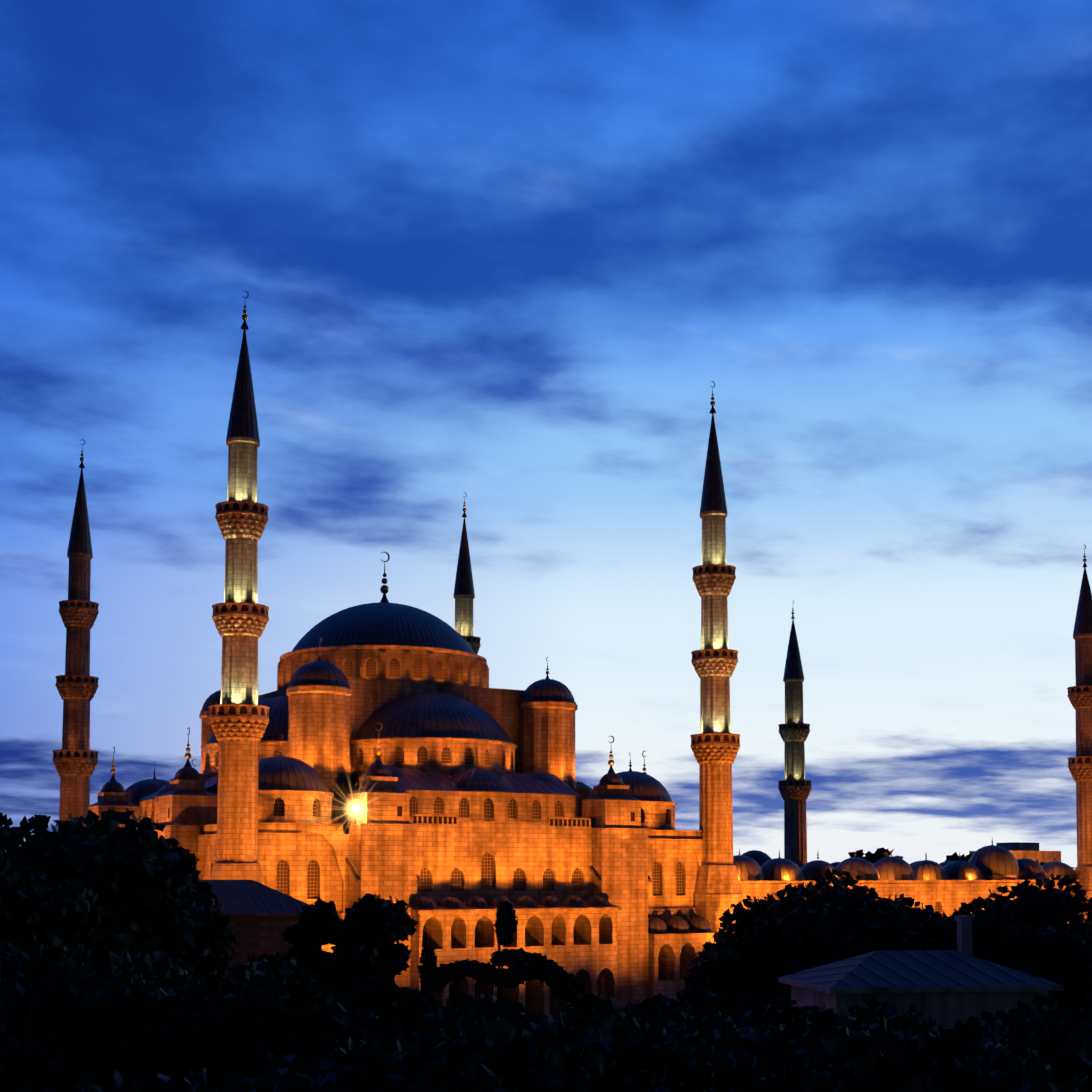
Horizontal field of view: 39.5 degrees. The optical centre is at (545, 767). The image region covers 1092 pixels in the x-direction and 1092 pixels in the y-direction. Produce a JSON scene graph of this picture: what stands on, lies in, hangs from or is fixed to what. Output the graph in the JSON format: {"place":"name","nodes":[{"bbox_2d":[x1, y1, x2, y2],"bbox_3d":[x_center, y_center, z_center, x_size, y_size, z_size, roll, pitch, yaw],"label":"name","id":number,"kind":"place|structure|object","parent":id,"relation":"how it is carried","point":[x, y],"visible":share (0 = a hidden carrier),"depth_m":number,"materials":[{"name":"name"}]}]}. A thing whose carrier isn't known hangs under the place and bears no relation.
{"place":"outdoors","nodes":[
{"label":"outdoors","id":0,"kind":"place"},
{"bbox_2d":[200,880,308,983],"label":"small building","id":1,"kind":"structure","parent":0,"point":[261,916],"depth_m":105.42,"materials":[{"name":"grey metal"}]},
{"bbox_2d":[87,602,715,933],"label":"domed roofs","id":2,"kind":"structure","parent":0,"point":[427,714],"depth_m":152.76,"materials":[{"name":"grey metal"}]},
{"bbox_2d":[110,552,646,780],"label":"finials","id":3,"kind":"object","parent":2,"relation":"on","point":[384,589],"visible":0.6,"depth_m":152.37,"materials":[{"name":"gold metal"}]},
{"bbox_2d":[88,645,715,1017],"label":"blue mosque prayer hall walls","id":4,"kind":"structure","parent":0,"point":[486,846],"depth_m":147.26,"materials":[{"name":"stone"}]},
{"bbox_2d":[0,0,1091,869],"label":"sky","id":5,"kind":"structure","parent":0,"point":[508,255],"materials":[{"name":"blue"}]},
{"bbox_2d":[739,875,1080,923],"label":"blue mosque courtyard walls","id":6,"kind":"structure","parent":0,"point":[947,897],"depth_m":174.25,"materials":[{"name":"stone"}]},
{"bbox_2d":[733,845,1076,880],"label":"domes","id":7,"kind":"structure","parent":6,"relation":"on","point":[754,865],"depth_m":176.31,"materials":[{"name":"grey metal"}]},
{"bbox_2d":[739,839,1055,859],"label":"dome finials","id":8,"kind":"object","parent":7,"relation":"on","point":[891,855],"visible":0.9,"depth_m":177.13,"materials":[{"name":"gold metal"}]},
{"bbox_2d":[778,916,1063,1038],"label":"house","id":9,"kind":"structure","parent":0,"point":[947,989],"depth_m":71.32,"materials":[{"name":"paint"}]},
{"bbox_2d":[969,842,1060,863],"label":"building","id":10,"kind":"structure","parent":0,"point":[1020,850],"depth_m":359.51,"materials":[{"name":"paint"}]},
{"label":"precinct paving","id":11,"kind":"structure","parent":0,"visible":0},
{"bbox_2d":[52,439,98,826],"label":"minaret","id":12,"kind":"object","parent":11,"relation":"on","point":[75,760],"visible":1,"depth_m":179.49,"materials":[{"name":"stone"}]},
{"bbox_2d":[208,291,269,884],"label":"minaret","id":13,"kind":"object","parent":11,"relation":"on","point":[238,718],"visible":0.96,"depth_m":131.48,"materials":[{"name":"stone"}]},
{"bbox_2d":[453,492,480,654],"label":"minaret","id":14,"kind":"object","parent":11,"relation":"on","point":[464,595],"visible":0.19,"depth_m":207.64,"materials":[{"name":"stone"}]},
{"bbox_2d":[690,381,742,932],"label":"minaret","id":15,"kind":"object","parent":11,"relation":"on","point":[715,744],"visible":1,"depth_m":158.19,"materials":[{"name":"stone"}]},
{"bbox_2d":[778,601,811,867],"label":"minaret","id":16,"kind":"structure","parent":11,"relation":"on","point":[794,787],"depth_m":236.19,"materials":[{"name":"stone"}]},
{"bbox_2d":[1067,545,1091,918],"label":"minaret","id":17,"kind":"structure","parent":11,"relation":"on","point":[1079,695],"depth_m":188.82,"materials":[{"name":"stone"}]},
{"label":"ground","id":18,"kind":"structure","parent":0,"visible":0},
{"bbox_2d":[0,848,107,962],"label":"tree","id":19,"kind":"object","parent":18,"relation":"on","point":[49,906],"visible":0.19,"depth_m":48.89,"materials":[{"name":"green plant"}]},
{"bbox_2d":[0,932,209,1087],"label":"tree","id":20,"kind":"object","parent":18,"relation":"on","point":[129,1011],"visible":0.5,"depth_m":34.91,"materials":[{"name":"green plant"}]},
{"bbox_2d":[0,807,232,979],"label":"tree","id":21,"kind":"object","parent":18,"relation":"on","point":[134,877],"visible":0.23,"depth_m":54.44,"materials":[{"name":"green plant"}]},
{"bbox_2d":[109,947,189,992],"bbox_3d":[-11.773,11.325,43.170,8.441,12.335,8.920,1,-4,-16],"label":"bush","id":22,"kind":"object","parent":18,"relation":"on","point":[169,961],"visible":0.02,"depth_m":44.05,"materials":[{"name":"green plant"}]},
{"bbox_2d":[169,847,236,980],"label":"tree","id":23,"kind":"object","parent":18,"relation":"on","point":[211,967],"visible":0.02,"depth_m":71.69,"materials":[{"name":"green plant"}]},
{"bbox_2d":[209,899,228,975],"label":"tree","id":24,"kind":"object","parent":18,"relation":"on","point":[221,971],"depth_m":80.25,"materials":[{"name":"green plant"}]},
{"bbox_2d":[250,952,327,999],"bbox_3d":[-9.658,12.954,59.514,6.820,11.352,6.651,2,-5,-31],"label":"bush","id":25,"kind":"object","parent":18,"relation":"on","point":[271,959],"depth_m":60.18,"materials":[{"name":"green plant"}]},
{"bbox_2d":[282,893,417,989],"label":"tree","id":26,"kind":"object","parent":18,"relation":"on","point":[375,921],"visible":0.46,"depth_m":68.34,"materials":[{"name":"green plant"}]},
{"bbox_2d":[326,945,399,1026],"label":"tree","id":27,"kind":"object","parent":18,"relation":"on","point":[360,979],"visible":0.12,"depth_m":65.03,"materials":[{"name":"green plant"}]},
{"bbox_2d":[386,947,437,1002],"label":"cedar tree","id":28,"kind":"object","parent":18,"relation":"on","point":[428,959],"visible":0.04,"depth_m":65.45,"materials":[{"name":"green plant"}]},
{"bbox_2d":[291,993,541,1051],"bbox_3d":[-2.819,11.160,35.426,10.663,11.531,10.266,2,-5,-31],"label":"bush","id":29,"kind":"object","parent":18,"relation":"on","point":[446,1016],"visible":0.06,"depth_m":36.10,"materials":[{"name":"green plant"}]},
{"bbox_2d":[419,901,586,1033],"bbox_3d":[-1.499,11.863,58.569,9.272,13.358,4.920,1,-4,-12],"label":"cedar tree","id":30,"kind":"object","parent":18,"relation":"on","point":[522,964],"visible":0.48,"depth_m":59.39,"materials":[{"name":"green plant"}]},
{"bbox_2d":[334,998,691,1091],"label":"bush","id":31,"kind":"object","parent":18,"relation":"on","point":[477,1050],"visible":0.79,"depth_m":29.01,"materials":[{"name":"green plant"}]},
{"bbox_2d":[557,993,621,1029],"bbox_3d":[1.553,13.548,57.406,5.303,9.844,5.897,-4,-6,44],"label":"bush","id":32,"kind":"object","parent":18,"relation":"on","point":[591,998],"depth_m":57.77,"materials":[{"name":"green plant"}]},
{"bbox_2d":[474,996,789,1091],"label":"bush","id":33,"kind":"object","parent":18,"relation":"on","point":[581,1052],"visible":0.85,"depth_m":30.48,"materials":[{"name":"green plant"}]},
{"bbox_2d":[626,993,684,1018],"bbox_3d":[4.619,13.733,59.416,6.740,9.753,6.128,-1,-4,19],"label":"bush","id":34,"kind":"object","parent":18,"relation":"on","point":[658,998],"visible":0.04,"depth_m":59.23,"materials":[{"name":"green plant"}]},
{"bbox_2d":[554,1020,801,1089],"bbox_3d":[1.792,11.457,35.052,10.617,10.888,10.996,2,-5,-31],"label":"bush","id":35,"kind":"object","parent":18,"relation":"on","point":[733,1067],"visible":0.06,"depth_m":34.96,"materials":[{"name":"green plant"}]},
{"bbox_2d":[676,981,771,1019],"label":"bush","id":36,"kind":"object","parent":18,"relation":"on","point":[695,994],"visible":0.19,"depth_m":69.27,"materials":[{"name":"green plant"}]},
{"bbox_2d":[627,996,821,1039],"bbox_3d":[4.248,12.254,45.431,8.473,10.804,8.406,2,-5,-31],"label":"bush","id":37,"kind":"object","parent":18,"relation":"on","point":[678,1022],"visible":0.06,"depth_m":45.30,"materials":[{"name":"green plant"}]},
{"bbox_2d":[683,926,819,1013],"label":"tree","id":38,"kind":"object","parent":18,"relation":"on","point":[750,960],"visible":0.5,"depth_m":86.33,"materials":[{"name":"green plant"}]},
{"bbox_2d":[675,996,961,1079],"bbox_3d":[6.012,11.117,35.200,10.294,11.625,9.734,-2,-4,27],"label":"bush","id":39,"kind":"object","parent":18,"relation":"on","point":[828,1019],"visible":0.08,"depth_m":36.32,"materials":[{"name":"green plant"}]},
{"bbox_2d":[705,868,944,965],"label":"tree","id":40,"kind":"object","parent":18,"relation":"on","point":[837,921],"visible":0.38,"depth_m":88.80,"materials":[{"name":"green plant"}]},
{"bbox_2d":[759,1015,946,1091],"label":"bush","id":41,"kind":"object","parent":18,"relation":"on","point":[845,1058],"visible":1,"depth_m":28.63,"materials":[{"name":"green plant"}]},
{"bbox_2d":[848,847,902,863],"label":"tree","id":42,"kind":"object","parent":18,"relation":"on","point":[877,855],"visible":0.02,"depth_m":329.06,"materials":[{"name":"green plant"}]},
{"bbox_2d":[886,1029,944,1042],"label":"bush","id":43,"kind":"object","parent":18,"relation":"on","point":[918,1033],"depth_m":47.31,"materials":[{"name":"green plant"}]},
{"bbox_2d":[907,907,949,949],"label":"tree","id":44,"kind":"object","parent":18,"relation":"on","point":[927,913],"depth_m":92.14,"materials":[{"name":"green plant"}]},
{"bbox_2d":[945,852,971,861],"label":"tree","id":45,"kind":"object","parent":18,"relation":"on","point":[955,857],"depth_m":340.48,"materials":[{"name":"green plant"}]},
{"bbox_2d":[918,872,1091,970],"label":"tree","id":46,"kind":"object","parent":18,"relation":"on","point":[1003,927],"visible":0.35,"depth_m":86.96,"materials":[{"name":"green plant"}]},
{"bbox_2d":[938,995,1091,1078],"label":"bush","id":47,"kind":"object","parent":18,"relation":"on","point":[1051,1025],"visible":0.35,"depth_m":35.45,"materials":[{"name":"green plant"}]},
{"bbox_2d":[942,1035,1091,1091],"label":"bush","id":48,"kind":"object","parent":18,"relation":"on","point":[1047,1070],"visible":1,"depth_m":30.88,"materials":[{"name":"green plant"}]}
]}

